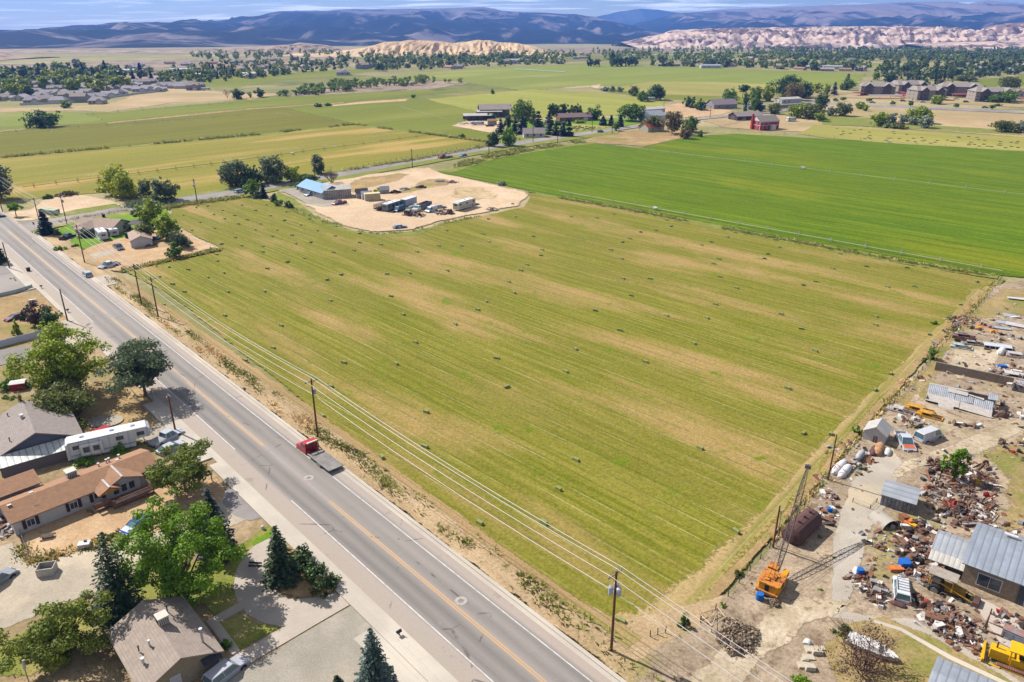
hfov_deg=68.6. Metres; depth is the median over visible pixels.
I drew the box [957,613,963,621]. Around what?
engine block
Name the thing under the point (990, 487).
engine block
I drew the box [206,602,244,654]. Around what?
front path
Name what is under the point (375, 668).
spruce tree
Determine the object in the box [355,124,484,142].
ditch bank
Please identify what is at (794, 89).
tree
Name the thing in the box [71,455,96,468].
shrub
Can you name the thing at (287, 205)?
shrub
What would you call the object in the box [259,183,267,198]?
spruce tree
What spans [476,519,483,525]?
hay bale
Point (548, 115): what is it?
spruce tree
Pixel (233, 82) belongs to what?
field
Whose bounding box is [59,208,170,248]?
house lawn
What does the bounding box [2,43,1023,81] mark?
distant woods
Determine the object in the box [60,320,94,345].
apron
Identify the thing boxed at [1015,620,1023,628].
engine block
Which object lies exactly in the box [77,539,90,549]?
white freezer
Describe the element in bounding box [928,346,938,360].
tree
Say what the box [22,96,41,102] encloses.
house
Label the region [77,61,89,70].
valley tree
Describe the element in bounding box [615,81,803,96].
field stubble
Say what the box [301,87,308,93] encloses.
orchard tree
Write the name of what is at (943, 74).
valley tree
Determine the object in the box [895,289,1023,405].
yard grass
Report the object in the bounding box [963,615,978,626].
machine scrap
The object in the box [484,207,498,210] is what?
rubble heap
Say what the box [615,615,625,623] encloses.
hay bale
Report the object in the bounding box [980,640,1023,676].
bulldozer
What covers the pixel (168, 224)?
tree
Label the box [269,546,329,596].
tree island
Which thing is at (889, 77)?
tree
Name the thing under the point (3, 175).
tree
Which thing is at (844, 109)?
tree
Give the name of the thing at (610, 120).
spruce tree
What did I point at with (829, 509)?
oil drum
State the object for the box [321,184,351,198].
garage
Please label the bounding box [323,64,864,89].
far green field
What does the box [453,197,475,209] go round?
travel trailer
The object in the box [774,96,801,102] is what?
barn
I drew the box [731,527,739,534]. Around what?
hay bale
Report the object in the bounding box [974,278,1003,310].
green ditch
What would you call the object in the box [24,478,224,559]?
sandy yard
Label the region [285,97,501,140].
green field middle
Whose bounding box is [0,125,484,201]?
field
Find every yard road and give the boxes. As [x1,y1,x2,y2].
[681,596,854,681]
[889,418,1023,476]
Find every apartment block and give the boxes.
[858,81,896,94]
[892,79,930,93]
[905,84,946,99]
[937,81,983,95]
[966,86,1017,101]
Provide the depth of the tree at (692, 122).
472.07 m
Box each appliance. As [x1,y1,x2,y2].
[870,578,876,584]
[872,585,880,594]
[874,592,883,597]
[881,588,887,595]
[897,557,911,568]
[898,513,910,520]
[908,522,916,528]
[912,535,917,540]
[913,569,920,577]
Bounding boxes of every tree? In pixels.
[0,72,7,78]
[0,77,8,93]
[0,165,12,198]
[0,248,8,264]
[0,589,113,674]
[2,319,111,389]
[4,83,19,94]
[5,78,30,91]
[6,202,23,215]
[9,67,16,74]
[10,81,24,92]
[11,75,28,84]
[16,66,27,77]
[17,68,26,78]
[18,109,62,127]
[21,84,34,94]
[25,70,41,80]
[25,77,33,87]
[28,376,98,426]
[33,62,45,68]
[34,66,41,75]
[35,76,51,89]
[36,209,55,235]
[38,307,63,328]
[40,68,53,77]
[45,74,62,85]
[50,62,62,70]
[58,68,68,74]
[59,61,70,69]
[59,68,74,76]
[59,100,71,107]
[64,78,73,89]
[67,78,81,89]
[71,68,78,76]
[72,60,81,66]
[74,67,84,75]
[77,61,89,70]
[77,74,85,81]
[82,75,93,88]
[86,79,105,92]
[86,532,148,636]
[90,65,98,75]
[90,72,105,81]
[93,337,173,395]
[94,163,135,194]
[100,78,109,85]
[102,69,116,78]
[106,171,145,198]
[107,495,247,606]
[108,64,116,70]
[108,75,120,85]
[109,78,115,85]
[115,70,126,77]
[118,75,133,86]
[129,204,141,218]
[133,195,164,224]
[133,223,154,234]
[135,70,142,78]
[137,62,145,76]
[137,178,152,197]
[144,437,212,496]
[148,176,179,198]
[150,212,181,241]
[158,75,165,81]
[164,241,183,256]
[166,230,192,246]
[177,70,183,78]
[183,69,194,77]
[196,488,239,563]
[209,70,216,78]
[216,159,249,185]
[230,88,246,98]
[241,165,263,185]
[242,179,259,195]
[253,87,264,96]
[255,68,260,76]
[255,153,285,184]
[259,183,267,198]
[260,525,303,591]
[270,69,277,75]
[279,66,286,74]
[283,166,299,181]
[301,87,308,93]
[310,154,324,173]
[317,87,324,93]
[320,170,337,182]
[333,675,343,681]
[354,628,397,681]
[364,54,370,62]
[375,62,383,70]
[410,57,416,63]
[483,112,495,118]
[485,129,500,146]
[495,119,504,134]
[499,127,520,145]
[503,116,511,129]
[509,97,536,126]
[511,117,517,132]
[515,114,527,133]
[531,111,544,126]
[544,111,553,124]
[545,120,553,134]
[547,103,555,115]
[551,121,558,135]
[554,104,562,114]
[558,123,566,136]
[560,103,568,112]
[565,119,573,136]
[566,105,578,112]
[575,103,582,112]
[586,55,591,65]
[586,104,602,119]
[593,58,601,66]
[599,115,607,125]
[608,115,613,125]
[609,52,615,65]
[610,57,616,66]
[613,122,620,130]
[614,57,623,65]
[616,103,645,120]
[616,115,623,126]
[623,57,629,65]
[627,86,639,95]
[628,57,637,65]
[636,90,648,101]
[642,114,662,126]
[647,84,666,99]
[660,111,683,133]
[661,58,667,65]
[667,58,673,65]
[679,125,691,138]
[681,96,691,106]
[681,116,700,131]
[687,59,695,66]
[689,97,695,107]
[694,101,706,109]
[697,130,702,136]
[711,57,717,63]
[722,88,739,100]
[725,60,730,66]
[738,84,750,97]
[743,91,749,110]
[744,59,750,67]
[748,86,763,101]
[750,97,758,110]
[756,100,764,110]
[757,57,763,64]
[762,85,776,100]
[766,74,803,96]
[767,103,782,113]
[779,61,786,68]
[782,81,805,96]
[785,102,811,117]
[799,60,807,66]
[799,103,825,118]
[800,81,815,97]
[812,82,823,92]
[814,93,829,110]
[814,112,827,121]
[820,84,831,94]
[830,82,838,93]
[832,101,852,115]
[840,79,857,89]
[855,101,867,108]
[861,104,869,110]
[869,112,888,125]
[872,70,880,79]
[881,72,897,81]
[882,122,908,128]
[884,58,890,70]
[900,64,912,74]
[904,104,934,124]
[905,72,912,79]
[918,60,925,67]
[921,65,929,80]
[923,58,929,66]
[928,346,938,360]
[930,73,938,83]
[930,95,945,103]
[931,61,939,72]
[936,75,941,84]
[940,448,971,477]
[941,71,946,80]
[942,59,950,68]
[946,64,955,79]
[952,74,979,81]
[953,68,965,75]
[957,59,964,67]
[965,67,973,74]
[981,61,987,72]
[984,94,1000,102]
[988,120,1023,132]
[991,65,998,75]
[995,69,1000,76]
[997,76,1022,87]
[998,60,1008,66]
[999,89,1019,102]
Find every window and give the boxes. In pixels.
[25,517,35,527]
[69,500,78,509]
[93,493,100,499]
[113,488,119,494]
[120,483,127,491]
[128,479,135,488]
[975,572,1002,592]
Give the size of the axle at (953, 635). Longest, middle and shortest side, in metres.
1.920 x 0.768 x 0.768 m
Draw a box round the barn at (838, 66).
[823,65,842,68]
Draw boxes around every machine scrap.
[901,524,913,534]
[912,552,924,565]
[925,610,934,621]
[928,467,939,474]
[935,599,947,611]
[943,468,952,475]
[944,500,959,505]
[951,476,961,481]
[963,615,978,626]
[974,479,983,484]
[983,491,994,498]
[992,611,1005,617]
[993,408,1006,418]
[1003,521,1014,527]
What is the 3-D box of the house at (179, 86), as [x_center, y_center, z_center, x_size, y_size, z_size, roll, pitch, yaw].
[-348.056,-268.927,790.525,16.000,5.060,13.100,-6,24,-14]
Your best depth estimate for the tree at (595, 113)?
531.63 m
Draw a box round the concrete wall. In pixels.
[935,361,1015,390]
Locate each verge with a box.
[20,127,618,231]
[42,235,729,681]
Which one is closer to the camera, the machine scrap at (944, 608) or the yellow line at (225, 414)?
the machine scrap at (944, 608)
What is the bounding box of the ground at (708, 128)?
[0,44,1023,679]
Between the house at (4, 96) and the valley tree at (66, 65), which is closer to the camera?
the house at (4, 96)
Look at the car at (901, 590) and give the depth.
89.61 m
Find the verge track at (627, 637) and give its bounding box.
[118,276,641,647]
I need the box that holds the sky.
[0,0,1023,29]
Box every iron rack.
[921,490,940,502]
[937,623,952,636]
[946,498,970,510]
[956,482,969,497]
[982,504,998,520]
[983,608,1009,637]
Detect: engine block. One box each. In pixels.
[903,518,913,523]
[904,567,913,575]
[911,593,921,598]
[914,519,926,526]
[914,547,922,553]
[934,460,939,466]
[937,505,945,513]
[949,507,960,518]
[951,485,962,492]
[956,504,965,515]
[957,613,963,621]
[964,487,974,492]
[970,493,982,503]
[976,470,985,476]
[977,519,988,524]
[982,484,992,489]
[997,437,1005,444]
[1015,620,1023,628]
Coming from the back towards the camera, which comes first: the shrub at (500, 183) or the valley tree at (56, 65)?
the valley tree at (56, 65)
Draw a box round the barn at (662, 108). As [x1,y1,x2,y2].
[637,106,665,112]
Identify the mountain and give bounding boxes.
[0,7,662,48]
[597,9,677,24]
[631,0,1023,32]
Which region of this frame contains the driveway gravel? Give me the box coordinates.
[139,422,176,447]
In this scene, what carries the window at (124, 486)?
in the mobile home
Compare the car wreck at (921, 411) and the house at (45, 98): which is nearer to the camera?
the car wreck at (921, 411)
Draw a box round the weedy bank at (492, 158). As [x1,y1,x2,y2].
[440,141,598,171]
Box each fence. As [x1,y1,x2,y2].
[0,284,32,296]
[0,326,58,346]
[19,89,167,104]
[19,529,53,557]
[128,387,155,423]
[354,144,477,166]
[700,274,1002,622]
[852,498,877,508]
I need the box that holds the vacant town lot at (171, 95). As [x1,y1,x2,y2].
[0,88,293,111]
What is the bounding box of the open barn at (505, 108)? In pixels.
[477,104,512,114]
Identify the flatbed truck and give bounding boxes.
[296,437,342,471]
[437,153,453,158]
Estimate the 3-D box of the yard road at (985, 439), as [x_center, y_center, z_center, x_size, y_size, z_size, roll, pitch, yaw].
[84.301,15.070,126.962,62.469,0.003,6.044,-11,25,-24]
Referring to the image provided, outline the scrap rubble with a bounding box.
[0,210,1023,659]
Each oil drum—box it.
[756,591,763,601]
[827,506,832,512]
[856,567,863,574]
[894,548,900,555]
[909,553,915,560]
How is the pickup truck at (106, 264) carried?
on the ground at (708, 128)
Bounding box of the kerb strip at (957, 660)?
[874,620,1005,681]
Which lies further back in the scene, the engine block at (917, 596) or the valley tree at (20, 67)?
the valley tree at (20, 67)
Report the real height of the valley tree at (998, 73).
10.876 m
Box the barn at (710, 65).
[699,64,721,67]
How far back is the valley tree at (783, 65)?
1111.25 m
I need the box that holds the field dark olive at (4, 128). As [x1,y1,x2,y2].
[0,93,364,129]
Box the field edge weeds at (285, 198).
[275,192,443,236]
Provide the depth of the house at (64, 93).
666.85 m
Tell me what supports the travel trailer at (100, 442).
on the ground at (708, 128)
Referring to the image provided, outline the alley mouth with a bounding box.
[222,487,260,520]
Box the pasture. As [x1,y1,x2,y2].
[823,114,1020,134]
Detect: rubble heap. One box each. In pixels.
[389,189,400,193]
[399,187,409,190]
[414,185,426,187]
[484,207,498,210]
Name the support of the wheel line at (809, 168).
on the field alfalfa
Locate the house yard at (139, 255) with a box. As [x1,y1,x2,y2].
[69,227,212,270]
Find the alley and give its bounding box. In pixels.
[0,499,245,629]
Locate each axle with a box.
[865,591,875,602]
[894,520,902,533]
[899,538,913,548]
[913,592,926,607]
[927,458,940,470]
[940,629,955,637]
[944,603,954,614]
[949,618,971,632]
[952,419,975,428]
[952,516,968,524]
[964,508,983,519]
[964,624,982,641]
[982,460,991,470]
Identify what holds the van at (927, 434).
on the yard ground at (680, 659)
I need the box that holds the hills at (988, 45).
[895,40,1023,49]
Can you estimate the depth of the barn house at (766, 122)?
484.52 m
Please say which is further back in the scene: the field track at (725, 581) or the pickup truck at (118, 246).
the pickup truck at (118, 246)
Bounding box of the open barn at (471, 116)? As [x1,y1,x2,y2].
[463,113,492,120]
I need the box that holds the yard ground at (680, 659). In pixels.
[633,280,1023,681]
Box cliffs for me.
[616,22,1023,47]
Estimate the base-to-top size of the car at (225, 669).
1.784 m
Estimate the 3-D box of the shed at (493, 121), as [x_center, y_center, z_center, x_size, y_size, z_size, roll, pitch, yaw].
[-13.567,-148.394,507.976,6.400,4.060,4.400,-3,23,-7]
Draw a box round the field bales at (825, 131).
[797,125,1023,150]
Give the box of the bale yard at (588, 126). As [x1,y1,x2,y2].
[571,124,610,130]
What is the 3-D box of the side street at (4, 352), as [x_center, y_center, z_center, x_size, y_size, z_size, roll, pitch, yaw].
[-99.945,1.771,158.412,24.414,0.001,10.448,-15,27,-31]
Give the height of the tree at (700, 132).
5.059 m
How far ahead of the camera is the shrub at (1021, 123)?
470.50 m
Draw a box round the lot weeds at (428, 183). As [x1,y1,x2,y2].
[391,179,447,193]
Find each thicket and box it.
[119,197,178,208]
[289,173,319,180]
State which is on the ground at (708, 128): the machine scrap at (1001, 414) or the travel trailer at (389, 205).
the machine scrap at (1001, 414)
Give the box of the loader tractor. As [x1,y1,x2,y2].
[927,565,980,608]
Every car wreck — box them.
[885,404,915,416]
[904,402,934,415]
[916,408,943,421]
[950,342,972,350]
[952,332,976,340]
[960,339,983,346]
[1005,350,1023,358]
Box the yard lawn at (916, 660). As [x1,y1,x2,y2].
[822,616,1011,681]
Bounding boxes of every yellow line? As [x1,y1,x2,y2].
[9,231,104,311]
[10,233,105,313]
[113,318,263,444]
[187,382,261,445]
[329,502,542,681]
[331,501,546,681]
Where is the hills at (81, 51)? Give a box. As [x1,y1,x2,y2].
[0,50,196,52]
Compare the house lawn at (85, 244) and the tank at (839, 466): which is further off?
the house lawn at (85, 244)
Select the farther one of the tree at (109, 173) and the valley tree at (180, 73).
the valley tree at (180, 73)
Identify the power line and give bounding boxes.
[1,181,761,681]
[3,179,782,681]
[4,178,791,681]
[5,187,740,681]
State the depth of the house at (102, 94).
678.47 m
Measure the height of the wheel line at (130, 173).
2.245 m
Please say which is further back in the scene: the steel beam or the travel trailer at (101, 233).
the travel trailer at (101, 233)
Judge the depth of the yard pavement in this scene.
101.26 m
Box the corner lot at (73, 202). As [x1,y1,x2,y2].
[7,194,122,220]
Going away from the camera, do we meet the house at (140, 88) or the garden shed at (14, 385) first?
the garden shed at (14, 385)
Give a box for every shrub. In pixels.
[0,376,32,393]
[1,394,15,399]
[10,319,21,334]
[16,394,23,402]
[19,304,28,320]
[21,300,51,327]
[42,194,52,199]
[52,245,67,250]
[53,228,61,235]
[54,190,79,196]
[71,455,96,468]
[76,229,95,238]
[110,441,129,455]
[220,638,233,650]
[251,190,261,198]
[270,193,277,202]
[274,199,283,205]
[284,200,293,207]
[289,542,313,570]
[298,557,325,584]
[308,571,341,598]
[497,181,505,185]
[573,118,585,123]
[600,86,610,90]
[615,86,623,91]
[676,613,690,626]
[790,674,812,681]
[814,613,909,681]
[826,106,834,115]
[829,622,852,640]
[852,425,860,434]
[887,112,897,122]
[898,114,909,123]
[908,116,919,124]
[918,114,933,127]
[1012,120,1023,132]
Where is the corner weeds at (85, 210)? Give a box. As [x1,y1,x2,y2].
[50,203,119,218]
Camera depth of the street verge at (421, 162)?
365.56 m
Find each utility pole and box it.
[2,242,9,267]
[58,193,66,223]
[59,289,67,320]
[72,225,84,261]
[131,263,141,304]
[145,276,158,316]
[164,394,175,429]
[305,377,318,436]
[608,567,621,650]
[772,505,780,547]
[827,434,836,479]
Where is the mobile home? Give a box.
[0,448,158,535]
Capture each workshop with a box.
[928,656,995,681]
[960,522,1023,606]
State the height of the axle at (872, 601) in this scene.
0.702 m
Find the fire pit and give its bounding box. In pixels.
[87,414,122,426]
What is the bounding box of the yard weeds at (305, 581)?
[5,293,1020,680]
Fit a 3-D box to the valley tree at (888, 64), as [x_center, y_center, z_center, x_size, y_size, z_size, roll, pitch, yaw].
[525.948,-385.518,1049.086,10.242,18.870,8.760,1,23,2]
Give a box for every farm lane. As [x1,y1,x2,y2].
[107,102,342,123]
[332,99,405,105]
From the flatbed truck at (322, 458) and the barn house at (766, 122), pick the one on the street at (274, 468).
the flatbed truck at (322, 458)
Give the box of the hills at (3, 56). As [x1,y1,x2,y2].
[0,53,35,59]
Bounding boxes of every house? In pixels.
[0,93,9,100]
[0,401,82,478]
[8,93,29,100]
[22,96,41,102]
[29,88,43,94]
[31,91,50,95]
[35,95,53,101]
[39,89,57,93]
[46,85,62,89]
[47,96,68,101]
[50,89,68,95]
[57,91,74,100]
[69,90,83,92]
[69,93,88,102]
[71,215,145,234]
[78,88,95,92]
[87,93,98,98]
[87,96,107,103]
[94,92,108,98]
[101,91,120,95]
[106,85,117,90]
[106,596,223,681]
[110,88,127,93]
[121,85,138,90]
[127,65,143,68]
[131,86,149,91]
[133,82,143,85]
[137,78,150,84]
[141,85,157,90]
[153,86,166,91]
[156,82,168,85]
[164,61,175,63]
[167,82,177,88]
[173,83,185,88]
[180,62,192,65]
[185,82,199,89]
[199,82,205,88]
[243,73,256,78]
[297,179,333,198]
[336,69,349,74]
[355,62,368,68]
[443,65,455,68]
[454,64,462,68]
[522,128,545,137]
[555,112,592,120]
[637,110,665,120]
[637,121,663,131]
[706,98,737,108]
[728,111,762,120]
[750,114,779,129]
[794,67,806,69]
[839,68,851,70]
[854,65,867,70]
[1016,89,1023,96]
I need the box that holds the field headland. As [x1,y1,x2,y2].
[610,288,985,618]
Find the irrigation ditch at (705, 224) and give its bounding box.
[528,191,998,278]
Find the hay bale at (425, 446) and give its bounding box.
[421,443,428,448]
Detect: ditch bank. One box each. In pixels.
[0,125,349,158]
[123,247,216,271]
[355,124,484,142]
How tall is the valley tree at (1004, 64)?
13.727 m
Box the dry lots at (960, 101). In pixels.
[834,94,1023,106]
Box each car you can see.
[0,567,19,585]
[3,312,19,321]
[81,270,92,277]
[119,515,153,535]
[155,440,186,456]
[201,653,250,681]
[234,188,242,192]
[392,224,406,228]
[405,205,413,211]
[437,204,446,207]
[892,575,910,605]
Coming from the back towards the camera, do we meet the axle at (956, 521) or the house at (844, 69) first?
the house at (844, 69)
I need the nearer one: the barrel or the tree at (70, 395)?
the barrel
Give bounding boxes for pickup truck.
[58,233,75,239]
[97,260,119,268]
[112,243,124,250]
[147,428,184,448]
[332,199,346,204]
[893,430,916,451]
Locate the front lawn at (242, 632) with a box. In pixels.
[220,614,280,648]
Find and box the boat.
[846,631,898,660]
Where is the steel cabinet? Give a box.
[1001,623,1023,643]
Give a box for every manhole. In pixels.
[304,475,313,480]
[455,596,466,604]
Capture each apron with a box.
[57,323,79,346]
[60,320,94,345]
[96,275,117,285]
[354,627,426,681]
[965,595,1021,647]
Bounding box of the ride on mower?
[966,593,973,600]
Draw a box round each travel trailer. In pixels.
[65,420,150,460]
[94,227,108,239]
[108,227,118,236]
[382,199,402,210]
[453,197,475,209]
[471,121,483,124]
[786,117,796,120]
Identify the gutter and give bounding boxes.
[1,250,458,681]
[37,236,618,681]
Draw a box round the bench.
[248,562,261,566]
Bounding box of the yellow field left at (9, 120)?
[0,111,101,126]
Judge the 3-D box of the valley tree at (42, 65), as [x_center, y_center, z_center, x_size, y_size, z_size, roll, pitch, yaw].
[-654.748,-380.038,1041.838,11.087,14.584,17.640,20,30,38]
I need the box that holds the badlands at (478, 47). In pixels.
[284,40,560,56]
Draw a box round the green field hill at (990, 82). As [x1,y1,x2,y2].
[970,75,1023,86]
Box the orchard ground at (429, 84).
[288,79,467,96]
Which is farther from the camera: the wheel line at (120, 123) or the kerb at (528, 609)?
the wheel line at (120, 123)
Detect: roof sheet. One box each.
[987,324,1011,329]
[995,319,1018,323]
[1003,313,1023,318]
[1004,369,1023,376]
[1006,321,1023,327]
[1007,296,1023,299]
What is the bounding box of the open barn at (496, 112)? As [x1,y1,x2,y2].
[476,110,501,116]
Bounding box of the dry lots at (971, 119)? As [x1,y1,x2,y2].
[704,105,1023,136]
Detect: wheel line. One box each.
[5,114,248,132]
[23,161,214,186]
[89,100,249,113]
[226,135,422,161]
[518,68,563,71]
[562,191,1001,270]
[576,140,1019,193]
[715,127,1016,151]
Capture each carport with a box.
[868,94,902,97]
[951,93,966,96]
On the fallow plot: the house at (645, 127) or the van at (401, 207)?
the house at (645, 127)
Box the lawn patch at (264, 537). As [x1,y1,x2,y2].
[252,530,272,545]
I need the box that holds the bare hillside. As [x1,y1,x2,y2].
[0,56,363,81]
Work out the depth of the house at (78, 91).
707.33 m
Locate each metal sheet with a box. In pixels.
[913,577,928,584]
[913,609,924,620]
[965,491,984,498]
[977,511,988,519]
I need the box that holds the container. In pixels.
[364,192,380,200]
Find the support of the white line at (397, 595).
on the street at (274, 468)
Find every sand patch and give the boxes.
[899,394,975,433]
[949,340,998,377]
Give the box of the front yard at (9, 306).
[0,294,65,347]
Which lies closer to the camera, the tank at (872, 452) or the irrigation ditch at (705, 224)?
the tank at (872, 452)
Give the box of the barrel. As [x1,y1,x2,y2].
[802,638,811,645]
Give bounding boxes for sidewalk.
[2,256,37,289]
[143,401,211,461]
[209,461,451,681]
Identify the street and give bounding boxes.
[0,208,611,681]
[0,344,39,364]
[17,105,828,230]
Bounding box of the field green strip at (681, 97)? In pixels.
[599,89,763,101]
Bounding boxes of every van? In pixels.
[393,204,405,211]
[425,205,437,212]
[913,425,943,443]
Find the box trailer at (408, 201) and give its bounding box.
[400,196,416,206]
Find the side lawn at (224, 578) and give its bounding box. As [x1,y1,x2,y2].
[0,525,270,675]
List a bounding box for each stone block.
[796,661,808,668]
[802,653,815,660]
[804,645,816,652]
[804,663,815,670]
[811,647,823,654]
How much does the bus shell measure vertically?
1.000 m
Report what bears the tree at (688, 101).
on the farmyard at (686, 111)
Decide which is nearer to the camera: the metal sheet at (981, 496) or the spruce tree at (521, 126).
the metal sheet at (981, 496)
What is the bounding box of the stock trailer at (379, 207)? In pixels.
[373,200,391,209]
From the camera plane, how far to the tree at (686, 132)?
445.15 m
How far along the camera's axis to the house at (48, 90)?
715.50 m
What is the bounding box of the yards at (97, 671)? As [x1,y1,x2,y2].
[0,264,349,681]
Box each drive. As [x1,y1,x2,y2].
[89,249,116,258]
[234,538,336,625]
[240,593,348,663]
[281,187,347,206]
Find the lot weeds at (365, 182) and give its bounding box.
[350,173,407,192]
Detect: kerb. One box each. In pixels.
[36,288,72,321]
[38,235,626,681]
[97,346,219,462]
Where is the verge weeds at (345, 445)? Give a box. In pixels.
[105,276,674,681]
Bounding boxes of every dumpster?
[35,560,57,577]
[45,208,59,214]
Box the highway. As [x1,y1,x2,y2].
[799,100,1023,112]
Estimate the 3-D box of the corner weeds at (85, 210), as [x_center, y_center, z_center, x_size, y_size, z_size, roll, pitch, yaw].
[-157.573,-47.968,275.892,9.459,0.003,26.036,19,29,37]
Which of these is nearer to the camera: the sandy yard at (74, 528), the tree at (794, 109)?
the sandy yard at (74, 528)
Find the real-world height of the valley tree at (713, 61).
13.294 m
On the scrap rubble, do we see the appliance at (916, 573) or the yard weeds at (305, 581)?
the appliance at (916, 573)
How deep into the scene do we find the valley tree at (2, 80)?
711.91 m
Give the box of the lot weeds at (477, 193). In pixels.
[448,187,497,199]
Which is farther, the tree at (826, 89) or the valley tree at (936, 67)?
the valley tree at (936, 67)
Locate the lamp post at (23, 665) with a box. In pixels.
[22,660,28,681]
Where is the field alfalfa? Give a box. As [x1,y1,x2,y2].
[438,134,1023,276]
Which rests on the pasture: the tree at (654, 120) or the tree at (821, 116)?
the tree at (821, 116)
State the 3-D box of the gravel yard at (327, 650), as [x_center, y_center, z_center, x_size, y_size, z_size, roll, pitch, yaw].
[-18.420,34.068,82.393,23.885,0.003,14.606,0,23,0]
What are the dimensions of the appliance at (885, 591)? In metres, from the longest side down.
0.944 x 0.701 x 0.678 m
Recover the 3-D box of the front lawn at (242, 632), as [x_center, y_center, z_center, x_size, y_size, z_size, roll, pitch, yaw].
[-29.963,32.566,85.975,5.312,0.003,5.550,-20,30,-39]
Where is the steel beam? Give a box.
[962,522,977,525]
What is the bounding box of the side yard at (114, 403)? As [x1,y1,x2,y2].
[78,379,158,432]
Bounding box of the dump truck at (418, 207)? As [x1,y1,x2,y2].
[411,200,431,211]
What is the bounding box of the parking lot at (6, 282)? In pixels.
[0,265,33,292]
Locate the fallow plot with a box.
[582,128,697,145]
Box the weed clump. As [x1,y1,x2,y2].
[734,569,745,578]
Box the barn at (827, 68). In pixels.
[820,67,834,70]
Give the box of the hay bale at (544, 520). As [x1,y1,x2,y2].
[540,518,547,525]
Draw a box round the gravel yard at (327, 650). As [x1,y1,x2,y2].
[228,606,391,681]
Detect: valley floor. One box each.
[0,47,928,53]
[0,55,1020,101]
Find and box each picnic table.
[40,532,55,541]
[90,425,109,431]
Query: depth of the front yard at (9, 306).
178.76 m
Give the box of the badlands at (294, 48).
[171,43,357,52]
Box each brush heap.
[713,617,760,659]
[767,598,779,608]
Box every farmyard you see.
[452,119,502,132]
[510,118,642,134]
[663,103,732,116]
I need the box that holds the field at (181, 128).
[0,105,349,156]
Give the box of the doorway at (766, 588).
[764,583,783,591]
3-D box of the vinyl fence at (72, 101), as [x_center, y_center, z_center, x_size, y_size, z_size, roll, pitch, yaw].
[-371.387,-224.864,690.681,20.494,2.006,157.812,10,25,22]
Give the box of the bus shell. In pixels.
[983,342,1012,350]
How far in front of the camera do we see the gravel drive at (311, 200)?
293.33 m
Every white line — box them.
[10,247,92,321]
[32,238,591,681]
[155,378,234,449]
[291,500,493,681]
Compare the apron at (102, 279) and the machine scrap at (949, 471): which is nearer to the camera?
the machine scrap at (949, 471)
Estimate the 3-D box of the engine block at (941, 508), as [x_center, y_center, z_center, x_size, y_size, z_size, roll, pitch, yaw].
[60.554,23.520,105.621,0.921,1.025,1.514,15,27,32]
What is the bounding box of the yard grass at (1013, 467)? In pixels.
[980,436,1023,529]
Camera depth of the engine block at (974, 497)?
107.78 m
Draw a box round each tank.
[781,508,821,545]
[831,459,847,474]
[837,464,851,478]
[855,449,864,460]
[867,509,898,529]
[869,445,875,456]
[874,442,884,455]
[883,447,891,456]
[890,600,906,608]
[996,347,1005,355]
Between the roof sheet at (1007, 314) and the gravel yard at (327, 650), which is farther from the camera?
the roof sheet at (1007, 314)
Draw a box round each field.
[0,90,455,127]
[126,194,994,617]
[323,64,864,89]
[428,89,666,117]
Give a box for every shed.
[8,378,26,390]
[127,230,152,247]
[355,188,367,197]
[360,190,371,199]
[379,186,389,193]
[487,119,496,124]
[743,103,765,109]
[780,102,810,107]
[863,418,892,443]
[880,479,920,514]
[925,383,998,418]
[928,530,969,573]
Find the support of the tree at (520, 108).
on the farmyard at (626, 121)
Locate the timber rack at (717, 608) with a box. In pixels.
[700,607,726,631]
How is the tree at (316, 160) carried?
on the street verge at (421, 162)
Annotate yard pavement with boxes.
[830,448,1019,681]
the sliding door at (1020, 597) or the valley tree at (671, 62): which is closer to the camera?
the sliding door at (1020, 597)
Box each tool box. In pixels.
[821,515,833,521]
[888,565,904,571]
[897,536,907,544]
[900,523,910,528]
[917,527,926,534]
[917,534,925,544]
[925,522,931,529]
[925,613,936,621]
[929,614,944,622]
[933,621,944,629]
[948,612,954,620]
[950,608,961,614]
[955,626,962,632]
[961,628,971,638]
[974,643,981,651]
[995,370,1003,374]
[997,364,1007,367]
[1015,382,1023,387]
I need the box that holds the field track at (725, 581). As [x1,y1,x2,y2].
[701,286,989,600]
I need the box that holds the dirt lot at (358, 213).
[279,168,527,230]
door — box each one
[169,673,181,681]
[871,435,878,442]
[1015,586,1023,605]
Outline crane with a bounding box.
[755,464,811,598]
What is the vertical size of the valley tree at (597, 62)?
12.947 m
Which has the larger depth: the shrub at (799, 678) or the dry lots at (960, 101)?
the dry lots at (960, 101)
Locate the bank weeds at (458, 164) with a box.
[0,122,999,565]

